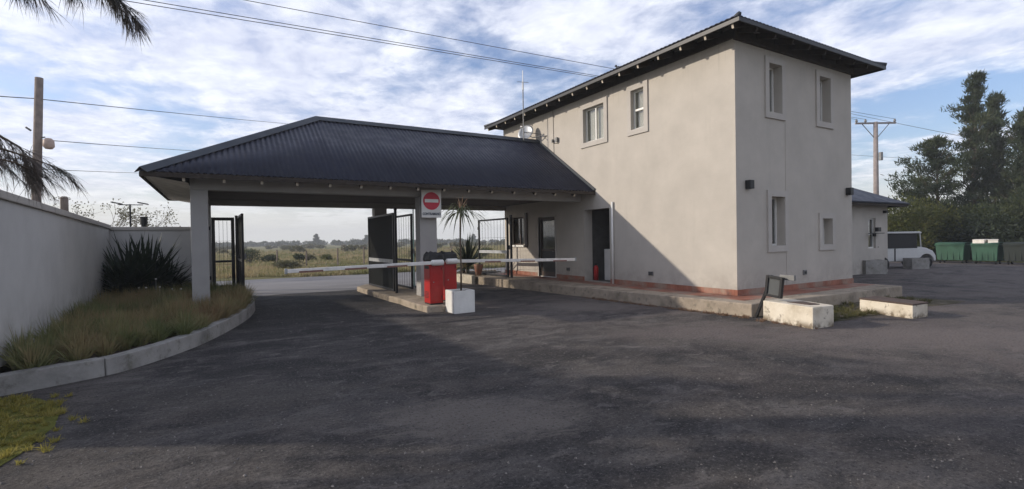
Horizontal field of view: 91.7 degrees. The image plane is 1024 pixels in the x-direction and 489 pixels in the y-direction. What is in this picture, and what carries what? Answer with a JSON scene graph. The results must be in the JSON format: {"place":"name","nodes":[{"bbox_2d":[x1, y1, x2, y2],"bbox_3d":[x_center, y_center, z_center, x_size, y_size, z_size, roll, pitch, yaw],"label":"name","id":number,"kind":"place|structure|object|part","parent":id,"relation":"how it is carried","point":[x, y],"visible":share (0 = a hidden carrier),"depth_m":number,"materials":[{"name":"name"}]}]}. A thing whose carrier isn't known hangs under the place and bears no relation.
{"place":"outdoors","nodes":[
{"label":"outdoors","id":0,"kind":"place"},
{"bbox_2d":[0,390,89,465],"bbox_3d":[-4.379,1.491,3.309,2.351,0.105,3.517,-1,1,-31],"label":"grass","id":1,"kind":"structure","parent":0,"point":[17,400],"depth_m":4.24,"materials":[{"name":"green plant"}]},
{"bbox_2d":[0,277,258,370],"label":"ornamental grass","id":2,"kind":"structure","parent":0,"point":[104,324],"depth_m":7.18,"materials":[{"name":"green plant"}]},
{"bbox_2d":[212,267,505,295],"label":"street","id":3,"kind":"structure","parent":0,"point":[276,286],"depth_m":18.32,"materials":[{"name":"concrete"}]},
{"bbox_2d":[25,77,54,202],"bbox_3d":[-15.038,-1.740,15.922,0.691,7.234,0.387,-1,1,-20],"label":"utility pole","id":4,"kind":"object","parent":3,"relation":"on","point":[39,141],"visible":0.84,"depth_m":15.85,"materials":[{"name":"grey concrete"}]},
{"bbox_2d":[0,96,33,98],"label":"power line","id":5,"kind":"object","parent":4,"relation":"attached to","point":[16,97],"visible":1,"depth_m":15.19,"materials":[{"name":"metal"}]},
{"bbox_2d":[43,169,127,172],"bbox_3d":[-23.591,-4.743,32.837,0.021,4.592,37.767,-1,1,-26],"label":"power line","id":6,"kind":"object","parent":4,"relation":"attached to","point":[91,171],"visible":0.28,"depth_m":21.08,"materials":[{"name":"metal"}]},
{"bbox_2d":[54,140,190,150],"bbox_3d":[-22.437,-6.960,36.708,0.024,7.013,44.058,-1,1,-19],"label":"power line","id":7,"kind":"object","parent":4,"relation":"attached to","point":[116,145],"visible":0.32,"depth_m":21.35,"materials":[{"name":"metal"}]},
{"bbox_2d":[43,99,285,123],"bbox_3d":[-18.332,-9.794,39.740,0.026,9.892,48.210,-1,1,-7],"label":"power line","id":8,"kind":"object","parent":4,"relation":"attached to","point":[148,110],"visible":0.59,"depth_m":21.34,"materials":[{"name":"metal"}]},
{"bbox_2d":[111,202,148,226],"bbox_3d":[-12.175,0.087,15.872,0.989,2.892,0.251,-1,1,-24],"label":"solar lamp","id":9,"kind":"object","parent":3,"relation":"on","point":[130,209],"visible":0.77,"depth_m":15.85,"materials":[{"name":"black metal"}]},
{"bbox_2d":[457,270,500,283],"bbox_3d":[-1.044,1.181,18.449,2.260,0.300,2.419,-1,1,-31],"label":"planting bed","id":10,"kind":"object","parent":3,"relation":"on","point":[468,278],"visible":0.52,"depth_m":17.42,"materials":[{"name":"concrete"}]},
{"bbox_2d":[451,229,497,273],"bbox_3d":[-1.607,0.386,18.739,2.844,2.006,2.879,0,1,39],"label":"yucca","id":11,"kind":"object","parent":10,"relation":"on","point":[468,253],"visible":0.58,"depth_m":18.52,"materials":[{"name":"green plant"}]},
{"bbox_2d":[284,251,443,304],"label":"barrier gate","id":12,"kind":"structure","parent":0,"point":[433,263],"depth_m":10.53,"materials":[{"name":"red metal"}]},
{"bbox_2d":[440,250,575,300],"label":"barrier gate","id":13,"kind":"structure","parent":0,"point":[451,260],"depth_m":11.21,"materials":[{"name":"red metal"}]},
{"bbox_2d":[0,261,1023,488],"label":"driveway","id":14,"kind":"structure","parent":0,"point":[991,294],"depth_m":4.61,"materials":[{"name":"grey asphalt"}]},
{"bbox_2d":[0,298,254,395],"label":"garden bed","id":15,"kind":"object","parent":14,"relation":"on","point":[60,372],"visible":0.41,"depth_m":5.83,"materials":[{"name":"concrete"}]},
{"bbox_2d":[99,228,191,297],"bbox_3d":[-9.115,0.546,12.136,3.592,1.938,3.594,-1,1,-31],"label":"flax bush","id":16,"kind":"object","parent":15,"relation":"on","point":[137,269],"visible":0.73,"depth_m":12.00,"materials":[{"name":"green plant"}]},
{"bbox_2d":[235,215,237,283],"bbox_3d":[-7.779,0.332,14.047,0.072,2.300,0.072,-1,1,-31],"label":"gate post","id":17,"kind":"object","parent":14,"relation":"on","point":[236,248],"visible":0.55,"depth_m":14.01,"materials":[{"name":"black metal"}]},
{"bbox_2d":[209,217,235,285],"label":"swing gate","id":18,"kind":"structure","parent":17,"relation":"attached to","point":[214,260],"depth_m":13.79,"materials":[{"name":"black metal"}]},
{"bbox_2d":[237,213,245,285],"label":"swing gate","id":19,"kind":"structure","parent":17,"relation":"attached to","point":[240,247],"depth_m":12.96,"materials":[{"name":"black metal"}]},
{"bbox_2d":[134,116,594,304],"bbox_3d":[-3.645,-1.004,13.989,10.553,4.842,6.046,-1,1,-31],"label":"carport","id":20,"kind":"object","parent":14,"relation":"on","point":[329,162],"visible":0.95,"depth_m":12.25,"materials":[{"name":"dark corrugated metal"},{"name":"stucco"}]},
{"bbox_2d":[421,189,440,217],"bbox_3d":[-2.005,-0.996,12.194,0.510,0.680,0.186,-1,1,-31],"label":"no entry sign","id":21,"kind":"object","parent":20,"relation":"attached to","point":[430,203],"visible":0.99,"depth_m":12.12,"materials":[{"name":"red metal"}]},
{"bbox_2d":[357,284,445,312],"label":"traffic island","id":22,"kind":"structure","parent":14,"relation":"on","point":[408,297],"depth_m":12.25,"materials":[{"name":"concrete"}]},
{"bbox_2d":[393,209,397,292],"bbox_3d":[-3.053,0.168,13.066,0.072,2.222,0.072,-1,1,-31],"label":"gate post","id":23,"kind":"object","parent":22,"relation":"on","point":[395,249],"visible":1,"depth_m":13.04,"materials":[{"name":"black metal"}]},
{"bbox_2d":[368,213,394,290],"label":"swing gate","id":24,"kind":"structure","parent":23,"relation":"attached to","point":[381,250],"depth_m":14.16,"materials":[{"name":"black metal"}]},
{"bbox_2d":[397,214,414,288],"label":"swing gate","id":25,"kind":"structure","parent":23,"relation":"attached to","point":[412,252],"depth_m":13.80,"materials":[{"name":"black metal"}]},
{"bbox_2d":[412,208,415,285],"bbox_3d":[-3.272,0.093,16.538,0.097,2.584,0.097,-1,1,-31],"label":"gate post","id":26,"kind":"object","parent":22,"relation":"on","point":[413,245],"visible":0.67,"depth_m":16.52,"materials":[{"name":"black metal"}]},
{"bbox_2d":[445,288,474,313],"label":"concrete block","id":27,"kind":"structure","parent":14,"relation":"on","point":[458,301],"depth_m":10.25,"materials":[{"name":"concrete"}]},
{"bbox_2d":[439,197,489,290],"bbox_3d":[-1.030,-0.034,10.482,1.325,2.090,1.375,-1,1,-31],"label":"cordyline","id":28,"kind":"object","parent":27,"relation":"in","point":[460,210],"visible":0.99,"depth_m":10.37,"materials":[{"name":"green plant"}]},
{"bbox_2d":[475,272,901,316],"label":"platform","id":29,"kind":"structure","parent":14,"relation":"on","point":[746,305],"depth_m":11.29,"materials":[{"name":"concrete"}]},
{"bbox_2d":[474,264,482,274],"bbox_3d":[-1.186,0.893,17.598,0.340,0.393,0.340,-1,1,-31],"label":"garden pot","id":30,"kind":"object","parent":29,"relation":"on","point":[478,268],"visible":1,"depth_m":17.49,"materials":[{"name":"ceramic"}]},
{"bbox_2d":[477,218,509,276],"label":"swing gate","id":31,"kind":"structure","parent":29,"relation":"on","point":[485,251],"depth_m":16.91,"materials":[{"name":"black metal"}]},
{"bbox_2d":[509,215,512,277],"bbox_3d":[-0.026,0.062,16.274,0.072,2.050,0.072,-1,1,-31],"label":"gate post","id":32,"kind":"object","parent":29,"relation":"on","point":[511,264],"visible":1,"depth_m":16.25,"materials":[{"name":"black metal"}]},
{"bbox_2d":[484,11,886,295],"bbox_3d":[4.247,-2.275,15.651,5.997,6.600,10.692,-1,1,-31],"label":"gatehouse","id":33,"kind":"object","parent":29,"relation":"on","point":[666,152],"visible":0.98,"depth_m":11.78,"materials":[{"name":"paint"}]},
{"bbox_2d":[513,217,523,244],"bbox_3d":[0.324,-0.487,18.043,0.055,1.000,0.970,-1,1,-31],"label":"window","id":34,"kind":"structure","parent":33,"relation":"in","point":[520,218],"depth_m":18.03,"materials":[{"name":"black glass"}]},
{"bbox_2d":[522,71,538,139],"bbox_3d":[0.583,-4.518,16.229,0.865,2.250,0.111,-1,1,-27],"label":"antenna mast","id":35,"kind":"object","parent":33,"relation":"attached to","point":[523,106],"visible":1,"depth_m":16.11,"materials":[{"name":"grey metal"}]},
{"bbox_2d":[518,125,546,138],"bbox_3d":[0.672,-3.753,16.467,1.012,0.526,0.457,-1,1,9],"label":"satellite dish","id":36,"kind":"object","parent":33,"relation":"attached to","point":[528,128],"visible":0.86,"depth_m":16.61,"materials":[{"name":"grey metal"}]},
{"bbox_2d":[540,217,554,276],"bbox_3d":[1.211,0.077,16.332,0.072,1.940,0.940,-1,1,-31],"label":"door","id":37,"kind":"structure","parent":33,"relation":"in","point":[547,267],"depth_m":16.44,"materials":[{"name":"black metal"}]},
{"bbox_2d":[586,104,603,141],"bbox_3d":[2.454,-3.452,14.229,0.128,0.980,0.900,-1,1,-31],"label":"window","id":38,"kind":"structure","parent":33,"relation":"in","point":[596,124],"depth_m":14.28,"materials":[{"name":"white glass"}]},
{"bbox_2d":[593,263,598,279],"bbox_3d":[2.485,0.799,14.707,0.148,0.507,0.172,-1,1,24],"label":"fire extinguisher","id":39,"kind":"object","parent":33,"relation":"on","point":[596,271],"visible":1,"depth_m":14.66,"materials":[{"name":"red paint"}]},
{"bbox_2d":[604,249,609,279],"bbox_3d":[3.250,0.589,14.482,0.585,0.912,1.020,-1,1,-31],"label":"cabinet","id":40,"kind":"object","parent":33,"relation":"in","point":[607,262],"visible":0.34,"depth_m":14.65,"materials":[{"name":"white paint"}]},
{"bbox_3d":[3.004,0.589,14.337,0.014,0.840,0.940,-1,1,-31],"label":"cabinet door","id":41,"kind":"part","parent":40,"relation":"part of","materials":[{"name":"grey metal"}]},
{"bbox_2d":[634,88,643,128],"bbox_3d":[3.332,-3.466,12.744,0.128,1.010,0.450,-1,1,-31],"label":"window","id":42,"kind":"structure","parent":33,"relation":"in","point":[639,110],"depth_m":12.88,"materials":[{"name":"white glass"}]},
{"bbox_2d":[745,180,753,188],"bbox_3d":[4.998,-1.260,10.443,0.140,0.188,0.129,-1,1,-31],"label":"wall lamp","id":43,"kind":"object","parent":33,"relation":"attached to","point":[749,184],"visible":1,"depth_m":10.40,"materials":[{"name":"black plastic"}]},
{"bbox_2d":[769,68,773,111],"bbox_3d":[5.718,-3.448,11.167,0.480,1.070,0.055,-1,1,-31],"label":"window","id":44,"kind":"structure","parent":33,"relation":"in","point":[770,69],"depth_m":11.27,"materials":[{"name":"grey glass"}]},
{"bbox_2d":[772,197,776,245],"bbox_3d":[5.812,-0.520,11.225,0.510,1.090,0.055,-1,1,-31],"label":"window","id":45,"kind":"structure","parent":33,"relation":"in","point":[774,199],"depth_m":11.33,"materials":[{"name":"white glass"}]},
{"bbox_2d":[820,81,821,120],"bbox_3d":[7.461,-3.501,12.198,0.490,1.080,0.055,-1,1,-31],"label":"window","id":46,"kind":"structure","parent":33,"relation":"in","point":[820,81],"depth_m":12.29,"materials":[{"name":"grey glass"}]},
{"bbox_2d":[846,187,853,194],"bbox_3d":[8.509,-1.337,12.520,0.140,0.188,0.129,-1,1,-31],"label":"wall lamp","id":47,"kind":"object","parent":33,"relation":"attached to","point":[850,191],"visible":1,"depth_m":12.47,"materials":[{"name":"black plastic"}]},
{"bbox_2d":[581,296,817,328],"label":"weeds","id":48,"kind":"object","parent":14,"relation":"on","point":[704,311],"visible":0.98,"depth_m":9.95,"materials":[{"name":"green plant"}]},
{"bbox_2d":[754,275,795,317],"bbox_3d":[4.616,0.939,8.772,0.150,0.820,0.719,-1,1,-31],"label":"floodlight","id":49,"kind":"object","parent":14,"relation":"on","point":[774,286],"visible":0.99,"depth_m":8.70,"materials":[{"name":"black metal"}]},
{"bbox_2d":[763,298,833,328],"bbox_3d":[4.913,1.173,8.513,0.640,0.387,1.119,-1,1,-18],"label":"concrete block","id":50,"kind":"object","parent":14,"relation":"on","point":[804,314],"depth_m":8.19,"materials":[{"name":"white concrete"}]},
{"bbox_2d":[863,260,887,273],"bbox_3d":[13.506,0.839,18.639,0.800,0.520,0.500,-1,1,0],"label":"planter box","id":51,"kind":"object","parent":14,"relation":"on","point":[874,266],"visible":0.77,"depth_m":18.39,"materials":[{"name":"concrete"}]},
{"bbox_2d":[852,188,909,274],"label":"back house","id":52,"kind":"structure","parent":14,"relation":"on","point":[869,212],"depth_m":18.74,"materials":[{"name":"paint"}]},
{"bbox_2d":[868,218,872,247],"bbox_3d":[13.657,-0.432,19.005,0.570,1.150,0.050,-1,1,-31],"label":"window","id":53,"kind":"structure","parent":52,"relation":"in","point":[871,219],"depth_m":19.11,"materials":[{"name":"grey glass"}]},
{"bbox_2d":[868,227,883,235],"bbox_3d":[13.788,-0.477,18.792,0.900,0.340,0.230,-1,1,-31],"label":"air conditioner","id":54,"kind":"object","parent":52,"relation":"attached to","point":[877,229],"depth_m":18.69,"materials":[{"name":"black metal"}]},
{"bbox_2d":[859,296,927,318],"bbox_3d":[7.126,1.178,9.282,0.569,0.293,1.119,-1,1,-15],"label":"concrete block","id":55,"kind":"object","parent":14,"relation":"on","point":[904,308],"depth_m":9.02,"materials":[{"name":"white concrete"}]},
{"bbox_2d":[888,231,935,266],"bbox_3d":[16.780,0.230,21.881,2.890,1.570,1.200,-1,1,0],"label":"car","id":56,"kind":"object","parent":14,"relation":"on","point":[901,245],"visible":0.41,"depth_m":21.34,"materials":[{"name":"white metal"}]},
{"bbox_2d":[903,258,929,268],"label":"concrete block","id":57,"kind":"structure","parent":14,"relation":"on","point":[915,263],"depth_m":20.63,"materials":[{"name":"concrete"}]},
{"bbox_2d":[934,242,970,262],"bbox_3d":[21.760,0.395,24.502,0.960,1.030,1.180,-1,1,-31],"label":"dumpster","id":58,"kind":"object","parent":14,"relation":"on","point":[945,251],"visible":0.98,"depth_m":24.21,"materials":[{"name":"plastic"}]},
{"bbox_2d":[970,242,1003,263],"bbox_3d":[22.412,0.396,23.400,0.960,1.030,1.020,-1,1,-31],"label":"dumpster","id":59,"kind":"object","parent":14,"relation":"on","point":[987,251],"visible":0.98,"depth_m":23.12,"materials":[{"name":"plastic"}]},
{"bbox_2d":[973,239,987,242],"bbox_3d":[22.171,-0.153,23.513,0.530,0.197,0.450,-1,1,-31],"label":"foam box","id":60,"kind":"object","parent":59,"relation":"on","point":[980,240],"visible":0.8,"depth_m":23.36,"materials":[{"name":"white plastic"}]},
{"bbox_2d":[987,239,997,242],"bbox_3d":[22.432,-0.153,23.168,0.370,0.185,0.480,0,1,42],"label":"foam box","id":61,"kind":"object","parent":59,"relation":"on","point":[992,240],"visible":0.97,"depth_m":23.02,"materials":[{"name":"white plastic"}]},
{"bbox_2d":[1002,242,1023,264],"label":"dumpster","id":62,"kind":"object","parent":14,"relation":"on","point":[1013,252],"visible":1,"depth_m":22.34,"materials":[{"name":"plastic"}]},
{"bbox_2d":[0,0,1023,243],"label":"sky","id":63,"kind":"structure","parent":0,"point":[205,65],"materials":[{"name":"blue"}]},
{"bbox_2d":[215,240,1023,280],"bbox_3d":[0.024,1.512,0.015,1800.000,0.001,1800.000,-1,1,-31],"label":"ground","id":64,"kind":"structure","parent":0,"point":[329,246],"depth_m":34.57,"materials":[{"name":"green plant"}]},
{"bbox_2d":[60,196,68,211],"bbox_3d":[-13.373,0.162,14.874,0.217,3.200,0.217,-1,1,-31],"label":"fence post","id":65,"kind":"object","parent":64,"relation":"on","point":[64,201],"visible":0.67,"depth_m":14.79,"materials":[{"name":"grey concrete"}]},
{"bbox_2d":[0,0,153,212],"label":"palm tree","id":66,"kind":"object","parent":64,"relation":"on","point":[29,167],"visible":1,"depth_m":4.96,"materials":[{"name":"green plant"}]},
{"bbox_2d":[0,190,191,366],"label":"boundary wall","id":67,"kind":"structure","parent":64,"relation":"on","point":[51,260],"depth_m":7.53,"materials":[{"name":"paint"}]},
{"bbox_2d":[139,217,147,226],"bbox_3d":[-9.822,-0.604,13.244,0.200,0.268,0.200,-1,1,-31],"label":"wall lantern","id":68,"kind":"object","parent":67,"relation":"on","point":[143,221],"depth_m":13.19,"materials":[{"name":"black plastic"}]},
{"bbox_2d":[44,196,180,226],"bbox_3d":[-16.493,-0.211,19.964,5.339,3.572,3.710,-1,1,-31],"label":"bare tree","id":69,"kind":"object","parent":64,"relation":"on","point":[126,215],"visible":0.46,"depth_m":20.49,"materials":[{"name":"green plant"}]},
{"bbox_2d":[228,247,262,262],"bbox_3d":[-19.839,0.855,37.037,2.440,1.340,2.013,-1,1,-3],"label":"field bush","id":70,"kind":"object","parent":64,"relation":"on","point":[249,254],"visible":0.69,"depth_m":37.07,"materials":[{"name":"green plant"}]},
{"bbox_2d":[260,254,280,261],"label":"field bush","id":71,"kind":"object","parent":64,"relation":"on","point":[269,257],"visible":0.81,"depth_m":37.07,"materials":[{"name":"green plant"}]},
{"bbox_2d":[272,259,307,268],"bbox_3d":[-12.543,1.151,28.033,1.949,0.676,1.555,-1,1,-17],"label":"field bush","id":72,"kind":"object","parent":64,"relation":"on","point":[285,263],"visible":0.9,"depth_m":27.78,"materials":[{"name":"green plant"}]},
{"bbox_2d":[292,253,304,260],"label":"field bush","id":73,"kind":"object","parent":64,"relation":"on","point":[299,256],"visible":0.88,"depth_m":38.31,"materials":[{"name":"green plant"}]},
{"bbox_2d":[304,253,316,260],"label":"field bush","id":74,"kind":"object","parent":64,"relation":"on","point":[309,257],"visible":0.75,"depth_m":38.98,"materials":[{"name":"green plant"}]},
{"bbox_2d":[312,234,321,243],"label":"distant tree","id":75,"kind":"object","parent":64,"relation":"on","point":[316,237],"visible":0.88,"depth_m":222.45,"materials":[{"name":"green plant"}]},
{"bbox_2d":[320,254,332,259],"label":"field bush","id":76,"kind":"object","parent":64,"relation":"on","point":[327,256],"visible":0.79,"depth_m":38.89,"materials":[{"name":"green plant"}]},
{"bbox_2d":[215,238,504,246],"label":"woodland","id":77,"kind":"object","parent":64,"relation":"on","point":[250,243],"visible":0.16,"depth_m":235.84,"materials":[{"name":"green plant"}]},
{"bbox_2d":[215,240,504,253],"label":"scrubland","id":78,"kind":"structure","parent":64,"relation":"on","point":[301,248],"depth_m":111.32,"materials":[{"name":"green plant"}]},
{"bbox_2d":[363,246,364,263],"bbox_3d":[-9.004,0.779,30.192,0.102,1.321,0.087,-1,1,-31],"label":"field post","id":79,"kind":"object","parent":64,"relation":"on","point":[363,255],"visible":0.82,"depth_m":30.17,"materials":[{"name":"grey wood"}]},
{"bbox_2d":[477,247,493,256],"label":"field bush","id":80,"kind":"object","parent":64,"relation":"on","point":[486,249],"visible":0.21,"depth_m":42.38,"materials":[{"name":"green plant"}]},
{"bbox_2d":[855,119,895,194],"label":"utility pole","id":81,"kind":"object","parent":64,"relation":"on","point":[875,136],"visible":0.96,"depth_m":44.15,"materials":[{"name":"weathered wood"},{"name":"grey steel"}]},
{"bbox_2d":[122,0,855,119],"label":"power line","id":82,"kind":"object","parent":81,"relation":"attached to","point":[343,36],"visible":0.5,"depth_m":23.39,"materials":[{"name":"metal"}]},
{"bbox_2d":[145,0,860,118],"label":"power line","id":83,"kind":"object","parent":81,"relation":"attached to","point":[362,36],"visible":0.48,"depth_m":23.92,"materials":[{"name":"metal"}]},
{"bbox_2d":[245,0,892,118],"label":"power line","id":84,"kind":"object","parent":81,"relation":"attached to","point":[454,39],"visible":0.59,"depth_m":26.56,"materials":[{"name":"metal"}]},
{"bbox_2d":[854,114,958,135],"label":"power line","id":85,"kind":"object","parent":81,"relation":"attached to","point":[907,125],"visible":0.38,"depth_m":43.28,"materials":[{"name":"metal"}]},
{"bbox_2d":[887,192,937,248],"bbox_3d":[20.847,-0.900,27.078,4.455,3.819,4.107,-1,1,-31],"label":"yard bush","id":86,"kind":"object","parent":64,"relation":"on","point":[897,225],"visible":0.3,"depth_m":26.00,"materials":[{"name":"green plant"}]},
{"bbox_2d":[889,195,949,259],"bbox_3d":[22.624,-0.872,28.025,5.220,3.876,4.118,-1,1,-31],"label":"yard bush","id":87,"kind":"object","parent":64,"relation":"on","point":[935,222],"visible":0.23,"depth_m":26.57,"materials":[{"name":"green plant"}]},
{"bbox_2d":[908,200,965,257],"bbox_3d":[24.640,-0.810,28.718,5.178,3.622,4.199,-1,1,-21],"label":"yard bush","id":88,"kind":"object","parent":64,"relation":"on","point":[950,214],"visible":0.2,"depth_m":27.33,"materials":[{"name":"green plant"}]},
{"bbox_2d":[913,220,963,253],"bbox_3d":[23.186,-0.320,27.808,4.654,2.496,3.395,-1,1,21],"label":"yard bush","id":89,"kind":"object","parent":64,"relation":"on","point":[947,227],"visible":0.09,"depth_m":27.05,"materials":[{"name":"green plant"}]},
{"bbox_2d":[880,135,1011,218],"bbox_3d":[25.323,-2.899,30.589,6.727,7.385,6.572,-1,1,11],"label":"casuarina tree","id":90,"kind":"object","parent":64,"relation":"on","point":[921,183],"visible":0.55,"depth_m":29.26,"materials":[{"name":"green plant"}]},
{"bbox_2d":[933,91,1015,202],"bbox_3d":[30.496,-4.618,32.051,4.593,10.636,5.655,-1,1,-31],"label":"casuarina tree","id":91,"kind":"object","parent":64,"relation":"on","point":[995,100],"visible":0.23,"depth_m":31.25,"materials":[{"name":"green plant"}]},
{"bbox_2d":[931,205,1023,259],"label":"yard bush","id":92,"kind":"object","parent":64,"relation":"on","point":[961,210],"visible":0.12,"depth_m":27.24,"materials":[{"name":"green plant"}]},
{"bbox_2d":[938,70,1016,209],"bbox_3d":[28.755,-5.018,30.373,5.015,11.524,3.935,0,1,41],"label":"casuarina tree","id":93,"kind":"object","parent":64,"relation":"on","point":[974,116],"visible":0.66,"depth_m":30.28,"materials":[{"name":"green plant"}]},
{"bbox_2d":[938,195,1023,252],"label":"yard bush","id":94,"kind":"object","parent":64,"relation":"on","point":[982,212],"visible":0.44,"depth_m":26.07,"materials":[{"name":"green plant"}]},
{"bbox_2d":[949,210,1023,261],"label":"yard bush","id":95,"kind":"object","parent":64,"relation":"on","point":[1000,238],"visible":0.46,"depth_m":25.55,"materials":[{"name":"green plant"}]},
{"bbox_2d":[954,107,1023,208],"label":"casuarina tree","id":96,"kind":"object","parent":64,"relation":"on","point":[1015,170],"visible":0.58,"depth_m":27.78,"materials":[{"name":"green plant"}]},
{"bbox_2d":[970,196,1023,241],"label":"yard bush","id":97,"kind":"object","parent":64,"relation":"on","point":[1022,237],"visible":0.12,"depth_m":25.65,"materials":[{"name":"green plant"}]},
{"bbox_2d":[758,293,964,321],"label":"grass","id":98,"kind":"structure","parent":0,"point":[846,311],"depth_m":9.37,"materials":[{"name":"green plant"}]}
]}

